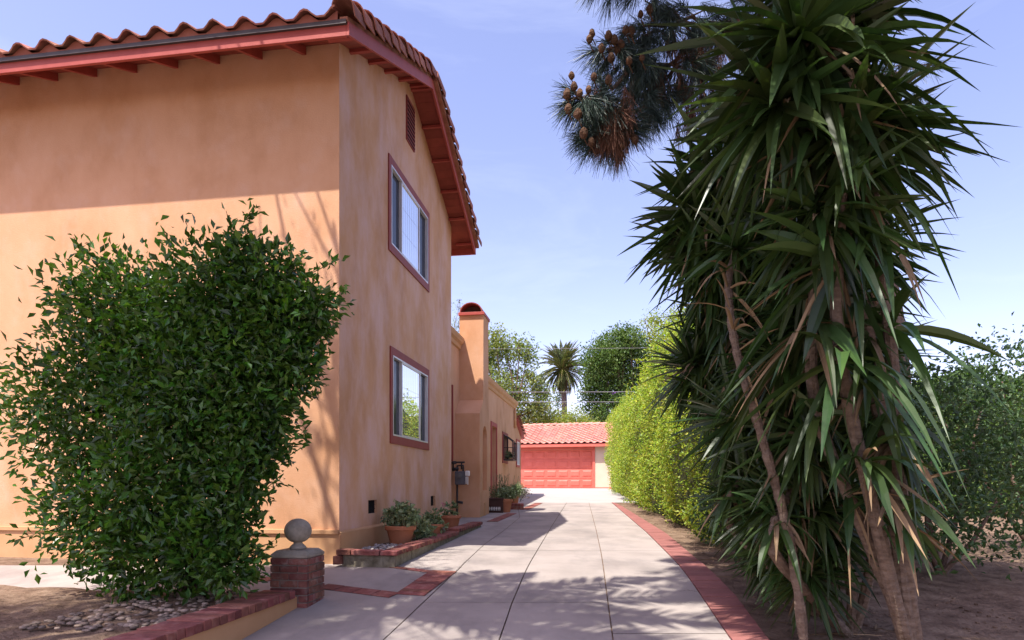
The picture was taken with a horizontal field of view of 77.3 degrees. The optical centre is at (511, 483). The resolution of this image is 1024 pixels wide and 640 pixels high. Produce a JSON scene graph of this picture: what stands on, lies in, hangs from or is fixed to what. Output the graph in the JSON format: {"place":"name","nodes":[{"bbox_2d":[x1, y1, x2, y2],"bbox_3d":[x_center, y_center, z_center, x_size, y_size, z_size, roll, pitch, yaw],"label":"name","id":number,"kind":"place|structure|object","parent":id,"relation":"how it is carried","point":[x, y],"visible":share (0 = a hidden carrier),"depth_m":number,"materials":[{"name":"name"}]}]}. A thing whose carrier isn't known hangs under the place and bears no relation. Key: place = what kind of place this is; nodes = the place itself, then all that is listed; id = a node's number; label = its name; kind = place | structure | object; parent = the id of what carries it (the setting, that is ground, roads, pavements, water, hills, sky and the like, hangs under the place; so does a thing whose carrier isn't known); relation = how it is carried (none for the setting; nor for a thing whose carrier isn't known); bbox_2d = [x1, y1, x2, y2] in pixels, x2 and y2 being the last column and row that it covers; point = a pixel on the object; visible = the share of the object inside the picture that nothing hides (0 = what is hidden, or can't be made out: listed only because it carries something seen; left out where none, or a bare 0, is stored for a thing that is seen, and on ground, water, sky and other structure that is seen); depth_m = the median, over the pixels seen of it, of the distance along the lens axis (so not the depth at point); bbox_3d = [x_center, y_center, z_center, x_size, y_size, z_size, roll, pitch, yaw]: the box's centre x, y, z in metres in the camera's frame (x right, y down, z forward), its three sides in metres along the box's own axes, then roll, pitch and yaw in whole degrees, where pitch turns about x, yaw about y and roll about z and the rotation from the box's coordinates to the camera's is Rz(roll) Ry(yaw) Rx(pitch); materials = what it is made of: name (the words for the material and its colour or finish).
{"place":"outdoors","nodes":[
{"label":"outdoors","id":0,"kind":"place"},
{"bbox_2d":[0,503,730,639],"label":"driveway","id":1,"kind":"structure","parent":0,"point":[561,594],"depth_m":6.36,"materials":[{"name":"concrete"}]},
{"bbox_2d":[270,548,324,607],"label":"brick pier","id":2,"kind":"structure","parent":1,"relation":"on","point":[301,573],"depth_m":5.72,"materials":[{"name":"brick"}]},
{"bbox_2d":[284,518,311,549],"bbox_3d":[-1.967,0.458,5.882,0.243,0.281,0.243,0,0,0],"label":"ball finial","id":3,"kind":"object","parent":2,"relation":"on","point":[297,532],"visible":1,"depth_m":5.81,"materials":[{"name":"concrete"}]},
{"bbox_2d":[250,503,541,597],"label":"brick path bands","id":4,"kind":"object","parent":1,"relation":"on","point":[427,582],"visible":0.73,"depth_m":6.45,"materials":[{"name":"red brick"}]},
{"bbox_2d":[333,522,482,567],"bbox_3d":[-1.311,0.911,9.837,0.763,0.379,5.140,0,0,9],"label":"raised planter","id":5,"kind":"object","parent":1,"relation":"on","point":[386,555],"visible":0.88,"depth_m":7.57,"materials":[{"name":"brick"}]},
{"bbox_2d":[380,499,421,543],"bbox_3d":[-1.522,0.521,8.773,0.610,0.638,0.466,0,0,31],"label":"potted plant","id":6,"kind":"object","parent":5,"relation":"on","point":[398,531],"visible":0.98,"depth_m":8.65,"materials":[{"name":"plant"}]},
{"bbox_2d":[413,515,437,540],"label":"trailing succulent","id":7,"kind":"object","parent":5,"relation":"on","point":[423,530],"visible":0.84,"depth_m":9.18,"materials":[{"name":"green plant"}]},
{"bbox_2d":[421,507,449,533],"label":"potted plant","id":8,"kind":"object","parent":5,"relation":"on","point":[438,521],"visible":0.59,"depth_m":9.89,"materials":[{"name":"plant"}]},
{"bbox_2d":[438,499,460,529],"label":"potted plant","id":9,"kind":"object","parent":5,"relation":"on","point":[453,519],"visible":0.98,"depth_m":11.37,"materials":[{"name":"green plant"}]},
{"bbox_2d":[324,507,533,597],"bbox_3d":[-0.072,0.836,12.977,2.178,0.470,14.015,0,0,15],"label":"path mortar","id":10,"kind":"object","parent":1,"relation":"on","point":[410,583],"visible":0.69,"depth_m":6.32,"materials":[{"name":"grey concrete"}]},
{"bbox_2d":[489,498,503,512],"bbox_3d":[-0.428,0.538,16.064,0.480,0.370,0.358,0,0,9],"label":"dark trough","id":11,"kind":"object","parent":1,"relation":"on","point":[495,505],"visible":0.72,"depth_m":15.91,"materials":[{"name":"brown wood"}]},
{"bbox_2d":[489,474,518,500],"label":"rosemary bush","id":12,"kind":"object","parent":1,"relation":"on","point":[498,489],"visible":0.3,"depth_m":16.55,"materials":[{"name":"green plant"}]},
{"bbox_2d":[495,487,517,511],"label":"potted plant","id":13,"kind":"object","parent":1,"relation":"on","point":[505,494],"visible":0.88,"depth_m":16.04,"materials":[{"name":"ceramic"}]},
{"bbox_2d":[508,482,524,499],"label":"leafy herb","id":14,"kind":"object","parent":1,"relation":"on","point":[520,490],"visible":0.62,"depth_m":17.95,"materials":[{"name":"green plant"}]},
{"bbox_2d":[511,503,523,509],"bbox_3d":[0.139,0.609,17.220,0.346,0.163,0.300,0,0,0],"label":"brick step","id":15,"kind":"object","parent":1,"relation":"on","point":[516,506],"visible":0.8,"depth_m":17.07,"materials":[{"name":"red brick"}]},
{"bbox_2d":[517,486,531,501],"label":"flowering geranium","id":16,"kind":"object","parent":1,"relation":"on","point":[524,493],"visible":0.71,"depth_m":18.46,"materials":[{"name":"white plant"}]},
{"bbox_2d":[0,489,1023,639],"bbox_3d":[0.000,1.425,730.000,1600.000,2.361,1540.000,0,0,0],"label":"ground","id":17,"kind":"structure","parent":0,"point":[997,591],"depth_m":6.16,"materials":[{"name":"soil"}]},
{"bbox_2d":[0,585,251,639],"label":"ground mulch bed","id":18,"kind":"object","parent":17,"relation":"on","point":[20,606],"visible":0.59,"depth_m":4.99,"materials":[{"name":"soil"}]},
{"bbox_2d":[19,590,257,631],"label":"river pebbles","id":19,"kind":"object","parent":18,"relation":"on","point":[80,622],"visible":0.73,"depth_m":4.68,"materials":[{"name":"grey gravel"}]},
{"bbox_2d":[0,198,354,605],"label":"ficus shrub","id":20,"kind":"object","parent":18,"relation":"on","point":[212,376],"visible":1,"depth_m":5.30,"materials":[{"name":"green plant"}]},
{"bbox_2d":[103,590,296,639],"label":"planter wall","id":21,"kind":"structure","parent":17,"relation":"on","point":[239,618],"depth_m":4.70,"materials":[{"name":"brick"}]},
{"bbox_2d":[0,0,526,563],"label":"stucco house","id":22,"kind":"structure","parent":17,"relation":"on","point":[318,138],"depth_m":8.12,"materials":[{"name":"orange paint"}]},
{"bbox_2d":[388,153,429,291],"bbox_3d":[-1.674,-4.100,10.335,0.105,1.400,2.120,0,0,9],"label":"window","id":23,"kind":"structure","parent":22,"relation":"in","point":[408,218],"depth_m":10.18,"materials":[{"name":"glass"}]},
{"bbox_2d":[390,346,428,449],"bbox_3d":[-1.664,-1.308,10.363,0.104,1.425,2.040,0,0,9],"label":"window","id":24,"kind":"structure","parent":22,"relation":"in","point":[409,380],"depth_m":10.23,"materials":[{"name":"glass"}]},
{"bbox_2d":[452,461,469,514],"bbox_3d":[-1.139,0.155,14.194,0.410,1.330,0.207,0,0,9],"label":"gas meter","id":25,"kind":"object","parent":22,"relation":"attached to","point":[461,478],"visible":0.99,"depth_m":14.15,"materials":[{"name":"black metal"}]},
{"bbox_2d":[491,421,496,495],"bbox_3d":[-0.545,-0.530,19.437,0.030,2.660,1.020,0,0,9],"label":"door","id":26,"kind":"structure","parent":22,"relation":"in","point":[493,424],"depth_m":19.09,"materials":[{"name":"red wood"}]},
{"bbox_2d":[502,431,516,463],"bbox_3d":[-0.087,-1.205,21.550,0.485,1.030,1.095,0,0,1],"label":"garden window","id":27,"kind":"structure","parent":22,"relation":"in","point":[513,457],"depth_m":21.31,"materials":[{"name":"black metal"}]},
{"bbox_2d":[516,439,519,467],"bbox_3d":[0.209,-1.170,24.663,0.090,1.060,0.980,0,0,9],"label":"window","id":28,"kind":"structure","parent":22,"relation":"in","point":[518,441],"depth_m":24.91,"materials":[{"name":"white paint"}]},
{"bbox_2d":[451,293,462,331],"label":"conifer","id":29,"kind":"object","parent":17,"relation":"on","point":[458,323],"visible":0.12,"depth_m":44.00,"materials":[{"name":"green plant"}]},
{"bbox_2d":[488,322,563,423],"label":"airy tree","id":30,"kind":"object","parent":17,"relation":"on","point":[497,347],"visible":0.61,"depth_m":40.27,"materials":[{"name":"green plant"}]},
{"bbox_2d":[536,339,585,417],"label":"canary palm","id":31,"kind":"object","parent":17,"relation":"on","point":[561,359],"visible":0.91,"depth_m":61.34,"materials":[{"name":"green plant"}]},
{"bbox_2d":[521,401,603,425],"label":"tipu bush","id":32,"kind":"object","parent":17,"relation":"on","point":[565,419],"visible":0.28,"depth_m":40.93,"materials":[{"name":"green plant"}]},
{"bbox_2d":[521,422,613,487],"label":"garage","id":33,"kind":"structure","parent":17,"relation":"on","point":[564,455],"depth_m":33.83,"materials":[{"name":"tile"}]},
{"bbox_2d":[521,447,594,487],"bbox_3d":[1.776,-0.790,33.926,5.260,2.259,0.230,0,0,14],"label":"door","id":34,"kind":"structure","parent":33,"relation":"in","point":[547,467],"depth_m":33.81,"materials":[{"name":"red metal"}]},
{"bbox_2d":[518,488,636,502],"bbox_3d":[0.650,0.413,28.155,9.300,0.365,15.690,0,0,0],"label":"driveway apron","id":35,"kind":"object","parent":17,"relation":"on","point":[572,495],"visible":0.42,"depth_m":24.31,"materials":[{"name":"concrete"}]},
{"bbox_2d":[566,319,670,422],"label":"broadleaf tree","id":36,"kind":"object","parent":17,"relation":"on","point":[610,364],"visible":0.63,"depth_m":45.86,"materials":[{"name":"green plant"}]},
{"bbox_2d":[636,302,685,363],"bbox_3d":[5.975,-3.137,22.307,2.967,6.801,2.884,0,0,21],"label":"hedge tree","id":37,"kind":"object","parent":17,"relation":"on","point":[656,323],"visible":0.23,"depth_m":22.18,"materials":[{"name":"green plant"}]},
{"bbox_2d":[602,301,748,544],"bbox_3d":[4.360,-1.349,19.999,2.574,4.536,22.282,0,0,4],"label":"trimmed hedge","id":38,"kind":"object","parent":17,"relation":"on","point":[647,472],"visible":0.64,"depth_m":14.27,"materials":[{"name":"green plant"}]},
{"bbox_2d":[612,502,768,639],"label":"brick path edging","id":39,"kind":"object","parent":17,"relation":"on","point":[733,617],"visible":0.83,"depth_m":6.30,"materials":[{"name":"red brick"}]},
{"bbox_2d":[636,275,767,513],"bbox_3d":[2.269,-1.296,5.813,2.210,4.756,1.853,0,0,0],"label":"yucca","id":40,"kind":"object","parent":17,"relation":"on","point":[681,387],"visible":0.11,"depth_m":6.00,"materials":[{"name":"green plant"}]},
{"bbox_2d":[682,428,741,558],"bbox_3d":[3.104,-0.576,8.102,1.742,3.157,2.000,0,0,0],"label":"laurel shrub","id":41,"kind":"object","parent":17,"relation":"on","point":[703,504],"visible":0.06,"depth_m":8.29,"materials":[{"name":"green plant"}]},
{"bbox_2d":[697,428,755,574],"bbox_3d":[2.335,0.122,6.287,0.928,1.909,2.268,0,0,9],"label":"yucca","id":42,"kind":"object","parent":17,"relation":"on","point":[719,500],"depth_m":6.86,"materials":[{"name":"green plant"}]},
{"bbox_2d":[659,185,807,639],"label":"yucca","id":43,"kind":"object","parent":17,"relation":"on","point":[734,251],"visible":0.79,"depth_m":4.29,"materials":[{"name":"green plant"}]},
{"bbox_2d":[617,12,870,608],"bbox_3d":[1.954,-1.359,5.092,2.141,5.057,1.881,0,0,0],"label":"yucca","id":44,"kind":"object","parent":17,"relation":"on","point":[680,230],"visible":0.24,"depth_m":5.15,"materials":[{"name":"green plant"}]},
{"bbox_2d":[544,0,955,559],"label":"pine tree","id":45,"kind":"object","parent":17,"relation":"on","point":[607,129],"visible":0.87,"depth_m":6.25,"materials":[{"name":"green plant"}]},
{"bbox_2d":[623,503,895,639],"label":"leaf litter","id":46,"kind":"object","parent":17,"relation":"on","point":[741,580],"visible":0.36,"depth_m":7.50,"materials":[{"name":"brown plant"}]},
{"bbox_2d":[684,413,890,639],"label":"yucca","id":47,"kind":"object","parent":17,"relation":"on","point":[821,573],"visible":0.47,"depth_m":4.54,"materials":[{"name":"green plant"}]},
{"bbox_2d":[663,229,941,637],"bbox_3d":[1.932,-0.222,4.690,1.604,2.924,1.918,0,0,-39],"label":"yucca","id":48,"kind":"object","parent":17,"relation":"on","point":[793,472],"visible":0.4,"depth_m":4.44,"materials":[{"name":"green plant"}]},
{"bbox_2d":[690,551,950,639],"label":"fallen blades","id":49,"kind":"object","parent":17,"relation":"on","point":[876,626],"visible":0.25,"depth_m":5.29,"materials":[{"name":"brown plant"}]},
{"bbox_2d":[634,0,1017,639],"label":"yucca","id":50,"kind":"object","parent":17,"relation":"on","point":[818,114],"visible":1,"depth_m":3.63,"materials":[{"name":"green plant"}]},
{"bbox_2d":[657,521,1021,639],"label":"soil clods","id":51,"kind":"object","parent":17,"relation":"on","point":[969,629],"visible":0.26,"depth_m":5.60,"materials":[{"name":"brown soil"}]},
{"bbox_2d":[788,68,963,546],"bbox_3d":[2.734,-0.904,4.882,1.421,4.232,1.482,0,0,19],"label":"yucca","id":52,"kind":"object","parent":17,"relation":"on","point":[900,282],"visible":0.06,"depth_m":4.74,"materials":[{"name":"green plant"}]},
{"bbox_2d":[898,326,1023,580],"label":"laurel shrub","id":53,"kind":"object","parent":17,"relation":"on","point":[970,457],"visible":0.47,"depth_m":6.78,"materials":[{"name":"green plant"}]},
{"bbox_2d":[911,364,1023,515],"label":"boundary hedge","id":54,"kind":"object","parent":17,"relation":"on","point":[957,426],"visible":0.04,"depth_m":15.14,"materials":[{"name":"green plant"}]},
{"bbox_2d":[911,312,1023,539],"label":"laurel shrub","id":55,"kind":"object","parent":17,"relation":"on","point":[1017,490],"visible":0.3,"depth_m":9.01,"materials":[{"name":"green plant"}]},
{"bbox_2d":[0,0,1023,422],"label":"sky","id":56,"kind":"structure","parent":0,"point":[547,266],"materials":[{"name":"blue"}]},
{"bbox_2d":[551,392,561,409],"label":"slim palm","id":57,"kind":"object","parent":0,"point":[559,400],"visible":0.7,"depth_m":77.91,"materials":[{"name":"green plant"}]},
{"bbox_2d":[552,348,592,348],"bbox_3d":[2.145,-8.284,39.000,23.010,0.139,0.015,0,0,0],"label":"power line","id":58,"kind":"object","parent":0,"point":[572,348],"visible":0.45,"depth_m":38.99,"materials":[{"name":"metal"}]}
]}

